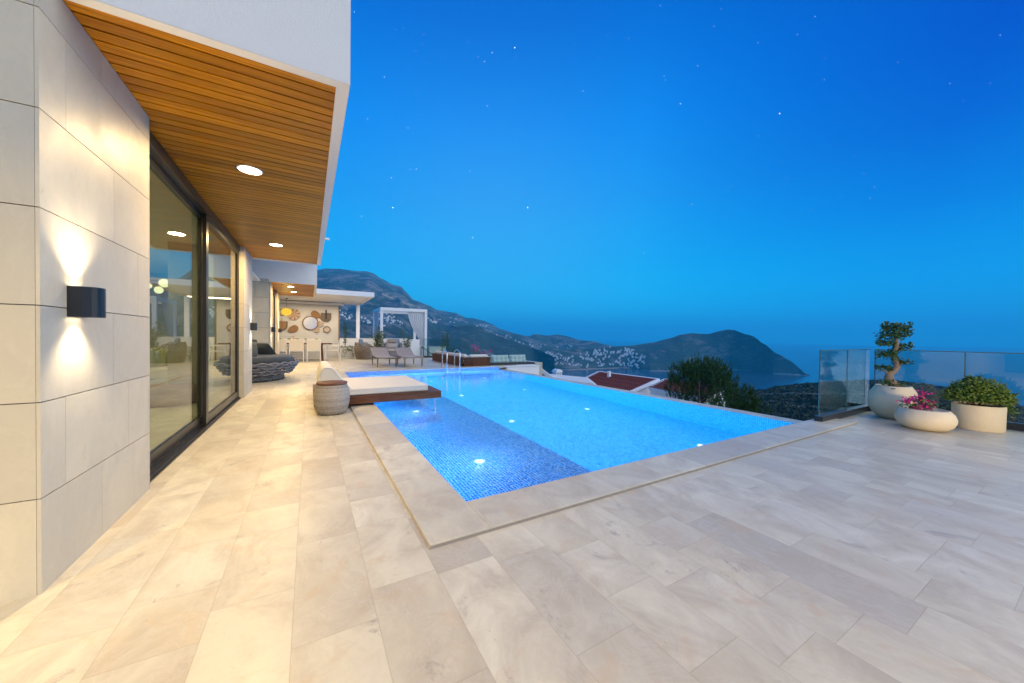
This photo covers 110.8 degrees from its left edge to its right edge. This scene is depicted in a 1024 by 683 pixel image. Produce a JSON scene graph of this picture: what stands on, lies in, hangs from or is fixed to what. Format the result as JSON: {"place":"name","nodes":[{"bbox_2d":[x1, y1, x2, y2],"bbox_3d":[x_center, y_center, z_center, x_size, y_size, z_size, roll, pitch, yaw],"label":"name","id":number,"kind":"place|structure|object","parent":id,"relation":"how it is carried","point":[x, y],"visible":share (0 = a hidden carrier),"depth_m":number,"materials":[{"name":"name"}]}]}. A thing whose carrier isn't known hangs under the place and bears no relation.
{"place":"outdoors","nodes":[
{"label":"outdoors","id":0,"kind":"place"},
{"bbox_2d":[345,304,366,314],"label":"mountain road","id":1,"kind":"structure","parent":0,"point":[354,308],"depth_m":2152.40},
{"bbox_2d":[346,371,397,374],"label":"swimming pool","id":2,"kind":"structure","parent":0,"point":[371,373],"depth_m":10.59,"materials":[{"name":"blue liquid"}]},
{"bbox_2d":[313,361,441,405],"bbox_3d":[-2.417,0.898,6.195,1.864,1.053,1.720,0,1,-30],"label":"pool daybed","id":3,"kind":"object","parent":2,"relation":"on","point":[363,390],"visible":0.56,"depth_m":5.66,"materials":[{"name":"white fabric"}]},
{"bbox_2d":[370,330,387,346],"bbox_3d":[-6.332,-0.064,16.764,0.884,1.007,0.553,0,1,-30],"label":"shrub","id":4,"kind":"object","parent":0,"point":[378,338],"visible":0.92,"depth_m":16.75,"materials":[{"name":"green plant"}]},
{"bbox_2d":[382,293,419,308],"bbox_3d":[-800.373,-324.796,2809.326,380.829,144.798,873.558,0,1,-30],"label":"mountain road","id":5,"kind":"structure","parent":0,"point":[399,300],"depth_m":2966.38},
{"bbox_2d":[401,331,412,346],"bbox_3d":[-5.182,-0.046,17.512,0.638,0.998,0.414,0,1,-30],"label":"shrub","id":6,"kind":"object","parent":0,"point":[407,344],"visible":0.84,"depth_m":17.49,"materials":[{"name":"green plant"}]},
{"bbox_2d":[428,346,445,355],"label":"garden wall","id":7,"kind":"structure","parent":0,"point":[432,349],"depth_m":20.42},
{"bbox_2d":[431,317,455,327],"bbox_3d":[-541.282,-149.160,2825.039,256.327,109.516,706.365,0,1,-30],"label":"mountain road","id":8,"kind":"structure","parent":0,"point":[443,322],"depth_m":3083.52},
{"bbox_2d":[316,268,630,369],"bbox_3d":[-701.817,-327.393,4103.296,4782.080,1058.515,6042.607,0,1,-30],"label":"mountain","id":9,"kind":"structure","parent":0,"point":[346,280],"depth_m":2950.92,"materials":[{"name":"stone"}]},
{"bbox_2d":[410,325,554,369],"bbox_3d":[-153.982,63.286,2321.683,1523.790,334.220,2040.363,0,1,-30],"label":"dark hill","id":10,"kind":"structure","parent":0,"point":[465,339],"depth_m":2047.84,"materials":[{"name":"green plant"}]},
{"bbox_2d":[467,356,541,374],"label":"side terrace","id":11,"kind":"structure","parent":0,"point":[540,367],"depth_m":15.67,"materials":[{"name":"stone"}]},
{"bbox_2d":[0,356,1023,682],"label":"deck","id":12,"kind":"structure","parent":0,"point":[264,532],"depth_m":1.60,"materials":[{"name":"tile"}]},
{"bbox_2d":[0,0,350,602],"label":"house","id":13,"kind":"structure","parent":12,"relation":"on","point":[134,134],"depth_m":1.95,"materials":[{"name":"tile"}]},
{"bbox_2d":[67,286,105,317],"bbox_3d":[-1.998,-0.184,1.669,0.100,0.140,0.110,0,1,-30],"label":"wall sconce","id":14,"kind":"object","parent":13,"relation":"attached to","point":[85,302],"depth_m":1.63,"materials":[{"name":"black metal"}]},
{"bbox_2d":[150,348,167,383],"bbox_3d":[-7.277,0.479,7.047,2.200,0.700,0.950,0,1,-30],"label":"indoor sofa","id":15,"kind":"object","parent":13,"relation":"in","point":[158,365],"visible":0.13,"depth_m":7.14,"materials":[{"name":"beige fabric"}]},
{"bbox_2d":[150,279,167,293],"bbox_3d":[-6.396,-1.229,6.691,0.830,0.695,0.317,0,1,-30],"label":"globe chandelier","id":16,"kind":"object","parent":13,"relation":"hanging from","point":[162,283],"visible":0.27,"depth_m":6.54,"materials":[{"name":"white glass"}]},
{"bbox_2d":[149,130,240,482],"bbox_3d":[-3.601,-0.285,4.124,0.160,2.552,4.049,0,1,-30],"label":"sliding door","id":17,"kind":"structure","parent":13,"relation":"in","point":[161,164],"depth_m":4.04,"materials":[{"name":"brown metal"}]},
{"bbox_2d":[196,235,217,402],"bbox_3d":[-4.666,-0.291,5.417,0.100,2.460,0.850,0,1,-30],"label":"indoor curtain","id":18,"kind":"object","parent":13,"relation":"hanging from","point":[212,246],"visible":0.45,"depth_m":5.54,"materials":[{"name":"white fabric"}]},
{"bbox_2d":[236,164,262,174],"bbox_3d":[-2.353,-1.540,3.170,0.194,0.010,0.194,0,1,-30],"label":"downlight","id":19,"kind":"object","parent":13,"relation":"attached to","point":[249,169],"visible":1,"depth_m":3.16,"materials":[{"name":"white metal"}]},
{"bbox_2d":[250,323,256,329],"bbox_3d":[-4.848,-0.278,6.634,0.100,0.140,0.110,0,1,-30],"label":"wall sconce","id":20,"kind":"object","parent":13,"relation":"attached to","point":[253,326],"depth_m":6.59,"materials":[{"name":"black metal"}]},
{"bbox_2d":[272,288,275,350],"bbox_3d":[-7.706,-0.421,11.275,0.160,2.552,1.996,0,1,-30],"label":"sliding door","id":21,"kind":"structure","parent":13,"relation":"in","point":[273,291],"depth_m":11.80,"materials":[{"name":"metal"}]},
{"bbox_2d":[269,243,282,246],"bbox_3d":[-3.884,-1.590,5.813,0.194,0.010,0.194,0,1,-30],"label":"downlight","id":22,"kind":"object","parent":13,"relation":"attached to","point":[275,244],"visible":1,"depth_m":5.78,"materials":[{"name":"white metal"}]},
{"bbox_2d":[252,339,299,382],"bbox_3d":[-6.356,0.413,8.295,2.352,0.962,2.353,0,1,-30],"label":"round sofa","id":23,"kind":"object","parent":12,"relation":"on","point":[269,363],"visible":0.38,"depth_m":8.03,"materials":[{"name":"wicker"}]},
{"bbox_2d":[279,339,286,353],"bbox_3d":[-9.160,0.359,13.903,0.498,0.890,0.568,0,1,-30],"label":"dining chair","id":24,"kind":"object","parent":12,"relation":"on","point":[282,345],"visible":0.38,"depth_m":13.76,"materials":[{"name":"beige fabric"}]},
{"bbox_2d":[289,339,303,361],"bbox_3d":[-8.653,0.361,14.194,0.498,0.890,0.568,0,1,-30],"label":"dining chair","id":25,"kind":"object","parent":12,"relation":"on","point":[296,344],"visible":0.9,"depth_m":13.99,"materials":[{"name":"beige fabric"}]},
{"bbox_2d":[279,303,339,358],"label":"dining wall","id":26,"kind":"structure","parent":12,"relation":"on","point":[332,336],"depth_m":16.01,"materials":[{"name":"paint"}]},
{"bbox_2d":[279,321,287,330],"bbox_3d":[-10.018,-0.749,15.365,0.430,0.555,0.045,0,1,-30],"label":"hand fan","id":27,"kind":"object","parent":26,"relation":"attached to","point":[283,325],"visible":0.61,"depth_m":15.39},
{"bbox_2d":[288,325,297,331],"bbox_3d":[-9.661,-0.564,15.585,0.404,0.330,0.025,0,1,-30],"label":"leaf basket","id":28,"kind":"object","parent":26,"relation":"attached to","point":[293,328],"visible":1,"depth_m":15.58,"materials":[{"name":"brown wicker"}]},
{"bbox_2d":[288,309,299,319],"bbox_3d":[-9.636,-1.200,15.587,0.490,0.490,0.025,0,1,-30],"label":"woven basket","id":29,"kind":"object","parent":26,"relation":"attached to","point":[295,315],"visible":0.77,"depth_m":15.59,"materials":[{"name":"beige wicker"}]},
{"bbox_2d":[302,316,318,329],"bbox_3d":[-9.077,-0.832,15.906,0.644,0.644,0.044,0,1,-30],"label":"round mirror","id":30,"kind":"object","parent":26,"relation":"attached to","point":[309,322],"visible":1,"depth_m":15.90,"materials":[{"name":"mirror"}]},
{"bbox_2d":[311,311,320,317],"bbox_3d":[-8.893,-1.230,16.013,0.394,0.342,0.025,0,1,-30],"label":"leaf basket","id":31,"kind":"object","parent":26,"relation":"attached to","point":[315,314],"visible":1,"depth_m":16.00,"materials":[{"name":"brown wicker"}]},
{"bbox_2d":[316,321,323,326],"bbox_3d":[-8.756,-0.811,16.099,0.290,0.290,0.025,0,1,-30],"label":"woven basket","id":32,"kind":"object","parent":26,"relation":"attached to","point":[321,323],"visible":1,"depth_m":16.10,"materials":[{"name":"beige wicker"}]},
{"bbox_2d":[321,310,330,321],"bbox_3d":[-8.534,-1.167,16.208,0.430,0.555,0.045,0,1,-30],"label":"hand fan","id":33,"kind":"object","parent":26,"relation":"attached to","point":[325,316],"visible":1,"depth_m":16.19},
{"bbox_2d":[323,326,330,332],"bbox_3d":[-8.513,-0.550,16.237,0.304,0.304,0.037,0,1,-30],"label":"woven plate","id":34,"kind":"object","parent":26,"relation":"attached to","point":[326,329],"visible":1,"depth_m":16.23,"materials":[{"name":"wicker"}]},
{"bbox_2d":[287,343,331,360],"bbox_3d":[-8.892,0.431,14.509,2.630,0.737,0.840,0,1,-30],"label":"dining table","id":35,"kind":"object","parent":12,"relation":"on","point":[322,358],"visible":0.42,"depth_m":14.70,"materials":[{"name":"brown wood"}]},
{"bbox_2d":[307,340,320,361],"bbox_3d":[-8.133,0.363,14.493,0.498,0.890,0.568,0,1,-30],"label":"dining chair","id":36,"kind":"object","parent":12,"relation":"on","point":[313,345],"visible":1,"depth_m":14.29,"materials":[{"name":"beige fabric"}]},
{"bbox_2d":[313,380,349,414],"bbox_3d":[-2.487,0.772,4.878,0.452,0.438,0.452,0,1,-30],"label":"wicker side table","id":37,"kind":"object","parent":12,"relation":"on","point":[331,397],"visible":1,"depth_m":4.71,"materials":[{"name":"beige wicker"}]},
{"bbox_2d":[325,340,339,360],"bbox_3d":[-7.640,0.362,15.051,0.568,0.890,0.498,0,1,-22],"label":"dining chair","id":38,"kind":"object","parent":12,"relation":"on","point":[338,345],"visible":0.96,"depth_m":14.91,"materials":[{"name":"beige wood"}]},
{"bbox_2d":[341,348,353,358],"bbox_3d":[-7.599,0.540,16.314,0.530,0.500,0.400,0,1,-30],"label":"planter","id":39,"kind":"object","parent":12,"relation":"on","point":[348,355],"visible":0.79,"depth_m":16.16,"materials":[{"name":"concrete"}]},
{"bbox_2d":[340,323,355,356],"bbox_3d":[-7.523,-0.084,16.249,0.697,1.597,0.460,0,1,-30],"label":"climbing plant","id":40,"kind":"object","parent":39,"relation":"in","point":[345,332],"visible":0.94,"depth_m":16.24,"materials":[{"name":"green plant"}]},
{"bbox_2d":[354,338,373,358],"bbox_3d":[-6.754,0.326,16.156,0.852,0.930,0.925,1,1,-2],"label":"rope armchair","id":41,"kind":"object","parent":12,"relation":"on","point":[361,351],"visible":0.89,"depth_m":15.81,"materials":[{"name":"grey fabric"}]},
{"bbox_2d":[340,338,405,357],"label":"parapet wall","id":42,"kind":"structure","parent":12,"relation":"on","point":[352,341],"depth_m":16.93,"materials":[{"name":"white paint"}]},
{"bbox_2d":[370,347,397,367],"bbox_3d":[-4.638,0.556,12.693,0.628,0.624,1.953,0,1,-30],"label":"sun lounger","id":43,"kind":"object","parent":12,"relation":"on","point":[380,352],"visible":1,"depth_m":13.11,"materials":[{"name":"beige fabric"}]},
{"bbox_2d":[382,339,402,358],"bbox_3d":[-5.667,0.331,16.745,0.925,0.930,0.852,0,1,-22],"label":"rope armchair","id":44,"kind":"object","parent":12,"relation":"on","point":[391,344],"visible":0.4,"depth_m":16.71,"materials":[{"name":"grey fabric"}]},
{"bbox_2d":[394,347,423,366],"bbox_3d":[-3.818,0.561,12.991,0.628,0.624,1.953,0,1,-30],"label":"sun lounger","id":45,"kind":"object","parent":12,"relation":"on","point":[405,352],"visible":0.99,"depth_m":13.42,"materials":[{"name":"beige fabric"}]},
{"bbox_2d":[406,339,419,355],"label":"stair wall","id":46,"kind":"structure","parent":12,"relation":"on","point":[415,346],"depth_m":18.15,"materials":[{"name":"white paint"}]},
{"bbox_2d":[441,349,460,371],"bbox_3d":[-2.093,1.135,12.132,0.547,1.741,0.967,0,1,-24],"label":"pool ladder","id":47,"kind":"object","parent":12,"relation":"on","point":[447,358],"visible":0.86,"depth_m":11.82,"materials":[{"name":"metal"}]},
{"bbox_2d":[432,351,490,365],"bbox_3d":[-2.182,0.658,14.484,1.115,0.426,3.630,0,1,-30],"label":"timber sofa","id":48,"kind":"object","parent":12,"relation":"on","point":[477,360],"visible":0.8,"depth_m":13.10,"materials":[{"name":"brown wood"}]},
{"bbox_2d":[471,345,491,360],"bbox_3d":[-1.202,0.501,14.235,1.003,0.777,0.318,0,1,-36],"label":"bougainvillea","id":49,"kind":"object","parent":12,"relation":"on","point":[481,352],"visible":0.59,"depth_m":14.12,"materials":[{"name":"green plant"}]},
{"bbox_2d":[490,355,534,364],"bbox_3d":[-0.094,0.715,14.116,2.000,0.383,0.650,0,1,-30],"label":"cushion bench","id":50,"kind":"object","parent":12,"relation":"on","point":[503,359],"visible":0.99,"depth_m":13.81,"materials":[{"name":"white fabric"}]},
{"bbox_2d":[336,366,856,547],"bbox_3d":[-0.392,0.997,7.489,5.714,0.070,9.855,0,1,-30],"label":"pool coping","id":51,"kind":"object","parent":12,"relation":"on","point":[440,509],"visible":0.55,"depth_m":2.65,"materials":[{"name":"stone"}]},
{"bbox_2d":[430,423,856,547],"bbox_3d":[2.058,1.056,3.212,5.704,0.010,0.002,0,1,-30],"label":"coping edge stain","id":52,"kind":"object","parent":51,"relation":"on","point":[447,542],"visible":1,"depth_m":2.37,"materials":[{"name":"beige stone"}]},
{"bbox_2d":[429,423,857,549],"bbox_3d":[2.056,1.064,3.209,5.710,0.004,0.006,0,1,-30],"label":"coping joint","id":53,"kind":"object","parent":12,"relation":"on","point":[611,495],"visible":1,"depth_m":2.36,"materials":[{"name":"grey stone"}]},
{"bbox_2d":[867,384,919,419],"bbox_3d":[5.371,0.850,4.979,0.516,0.460,0.516,0,1,-30],"label":"sphere planter","id":54,"kind":"object","parent":12,"relation":"on","point":[881,401],"visible":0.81,"depth_m":4.87,"materials":[{"name":"stone"}]},
{"bbox_2d":[874,321,914,386],"bbox_3d":[5.377,0.196,4.978,0.478,0.982,0.395,0,1,-30],"label":"bonsai tree","id":55,"kind":"object","parent":54,"relation":"on","point":[891,372],"visible":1,"depth_m":4.94,"materials":[{"name":"green plant"}]},
{"bbox_2d":[814,349,1023,430],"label":"glass railing","id":56,"kind":"object","parent":12,"relation":"on","point":[846,412],"visible":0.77,"depth_m":4.82,"materials":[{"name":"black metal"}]},
{"bbox_2d":[894,406,957,431],"bbox_3d":[5.124,0.959,4.384,0.516,0.250,0.516,0,1,-30],"label":"bowl planter","id":57,"kind":"object","parent":12,"relation":"on","point":[938,420],"visible":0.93,"depth_m":4.23,"materials":[{"name":"stone"}]},
{"bbox_2d":[896,388,948,410],"bbox_3d":[5.067,0.738,4.374,0.431,0.327,0.307,1,1,-5],"label":"bougainvillea","id":58,"kind":"object","parent":57,"relation":"in","point":[928,404],"visible":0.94,"depth_m":4.38,"materials":[{"name":"pink plant"}]},
{"bbox_2d":[951,401,1006,432],"bbox_3d":[5.838,0.939,4.425,0.424,0.305,0.424,0,1,-30],"label":"cylinder planter","id":59,"kind":"object","parent":12,"relation":"on","point":[988,418],"visible":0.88,"depth_m":4.29,"materials":[{"name":"stone"}]},
{"bbox_2d":[940,374,1021,417],"bbox_3d":[5.870,0.682,4.443,0.738,0.538,0.619,0,1,-30],"label":"green bush","id":60,"kind":"object","parent":59,"relation":"in","point":[971,389],"visible":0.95,"depth_m":4.33,"materials":[{"name":"green plant"}]},
{"bbox_2d":[503,364,539,374],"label":"terrace block","id":61,"kind":"structure","parent":0,"point":[530,368],"depth_m":13.41,"materials":[{"name":"white paint"}]},
{"bbox_2d":[348,369,793,501],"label":"pool water","id":62,"kind":"structure","parent":0,"point":[473,435],"depth_m":4.64,"materials":[{"name":"blue liquid"}]},
{"bbox_2d":[317,0,1023,347],"label":"sky","id":63,"kind":"structure","parent":0,"point":[770,171],"materials":[{"name":"blue"}]},
{"bbox_2d":[544,329,808,375],"bbox_3d":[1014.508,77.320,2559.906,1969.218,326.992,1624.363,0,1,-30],"label":"peninsula","id":64,"kind":"object","parent":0,"point":[740,351],"visible":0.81,"depth_m":2296.63},
{"bbox_2d":[561,367,621,369],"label":"shoreline","id":65,"kind":"structure","parent":64,"relation":"attached to","point":[592,368],"depth_m":2259.92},
{"bbox_2d":[643,369,750,371],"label":"shoreline","id":66,"kind":"structure","parent":64,"relation":"attached to","point":[674,370],"depth_m":2171.56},
{"bbox_2d":[773,373,807,375],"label":"shoreline","id":67,"kind":"structure","parent":64,"relation":"attached to","point":[788,374],"depth_m":2051.57,"materials":[{"name":"blue liquid"}]},
{"bbox_2d":[706,380,773,414],"bbox_3d":[7.518,4.659,11.919,1.996,6.726,1.403,1,1,-12],"label":"pine tree","id":68,"kind":"object","parent":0,"point":[740,402],"visible":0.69,"depth_m":11.70,"materials":[{"name":"green plant"}]},
{"bbox_2d":[545,341,1023,405],"bbox_3d":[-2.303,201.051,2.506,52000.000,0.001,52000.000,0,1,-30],"label":"sea","id":69,"kind":"structure","parent":0,"point":[944,369],"depth_m":2830.97,"materials":[{"name":"liquid"}]},
{"bbox_2d":[729,383,950,419],"bbox_3d":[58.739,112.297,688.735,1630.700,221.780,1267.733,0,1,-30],"label":"hillside","id":70,"kind":"structure","parent":0,"point":[834,408],"depth_m":248.41,"materials":[{"name":"green plant"}]},
{"bbox_2d":[542,369,550,376],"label":"stair parapet","id":71,"kind":"structure","parent":70,"relation":"on","point":[544,373],"depth_m":21.80,"materials":[{"name":"white paint"}]},
{"bbox_2d":[550,374,596,384],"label":"wall","id":72,"kind":"structure","parent":70,"relation":"on","point":[580,379],"depth_m":23.46,"materials":[{"name":"white paint"}]},
{"bbox_2d":[587,371,659,393],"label":"neighbour house","id":73,"kind":"structure","parent":70,"relation":"on","point":[640,384],"depth_m":24.66,"materials":[{"name":"tile"}]},
{"bbox_2d":[552,369,562,374],"bbox_3d":[3.393,6.125,26.855,0.680,8.100,0.560,0,1,-30],"label":"white chimney","id":74,"kind":"object","parent":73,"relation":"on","point":[557,371],"visible":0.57,"depth_m":26.64,"materials":[{"name":"paint"}]},
{"bbox_2d":[648,379,724,406],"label":"neighbour house","id":75,"kind":"structure","parent":70,"relation":"on","point":[657,388],"depth_m":20.20,"materials":[{"name":"ceramic"}]},
{"bbox_2d":[663,352,741,404],"bbox_3d":[7.732,4.210,14.574,2.994,7.561,2.099,0,1,-20],"label":"pine tree","id":76,"kind":"object","parent":70,"relation":"on","point":[693,374],"visible":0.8,"depth_m":14.27,"materials":[{"name":"green plant"}]},
{"bbox_2d":[698,364,739,402],"bbox_3d":[7.809,4.439,13.506,1.662,7.131,0.886,1,1,10],"label":"pine tree","id":77,"kind":"object","parent":70,"relation":"on","point":[722,379],"visible":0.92,"depth_m":13.40,"materials":[{"name":"green plant"}]},
{"bbox_2d":[725,379,1023,422],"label":"scrub","id":78,"kind":"object","parent":70,"relation":"on","point":[780,406],"visible":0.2,"depth_m":259.50,"materials":[{"name":"green plant"}]},
{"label":"pool retaining wall","id":79,"kind":"structure","parent":0,"visible":0},
{"bbox_2d":[500,369,801,422],"bbox_3d":[1.949,1.099,8.849,0.300,0.026,9.170,0,1,-30],"label":"infinity edge cap","id":80,"kind":"object","parent":79,"relation":"on","point":[725,408],"visible":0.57,"depth_m":6.65,"materials":[{"name":"stone"}]},
{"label":"lower terrace","id":81,"kind":"structure","parent":0,"visible":0},
{"bbox_2d":[280,289,373,337],"bbox_3d":[-8.706,-0.361,14.121,5.360,3.130,4.370,0,1,-30],"label":"pergola","id":82,"kind":"object","parent":81,"relation":"on","point":[336,297],"visible":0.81,"depth_m":14.78,"materials":[{"name":"white paint"}]},
{"bbox_2d":[281,298,291,315],"bbox_3d":[-9.094,-1.392,14.242,0.387,0.710,0.387,0,1,-30],"label":"pendant lantern","id":83,"kind":"object","parent":82,"relation":"hanging from","point":[286,311],"visible":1,"depth_m":14.14,"materials":[{"name":"yellow metal"}]},
{"bbox_2d":[373,307,426,355],"bbox_3d":[-6.627,-0.385,20.752,2.550,2.960,2.600,0,1,-30],"label":"cabana","id":84,"kind":"object","parent":81,"relation":"on","point":[418,319],"visible":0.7,"depth_m":20.13,"materials":[{"name":"white paint"}]},
{"bbox_2d":[445,331,448,351],"bbox_3d":[-3.563,0.288,19.523,0.321,1.816,0.425,1,1,12],"label":"young tree","id":85,"kind":"object","parent":81,"relation":"on","point":[447,341],"visible":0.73,"depth_m":19.49,"materials":[{"name":"green plant"}]},
{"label":"pool basin","id":86,"kind":"structure","parent":0,"visible":0},
{"bbox_2d":[398,367,498,372],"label":"pool waterline tiles","id":87,"kind":"object","parent":86,"relation":"attached to","point":[444,370],"visible":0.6,"depth_m":11.72,"materials":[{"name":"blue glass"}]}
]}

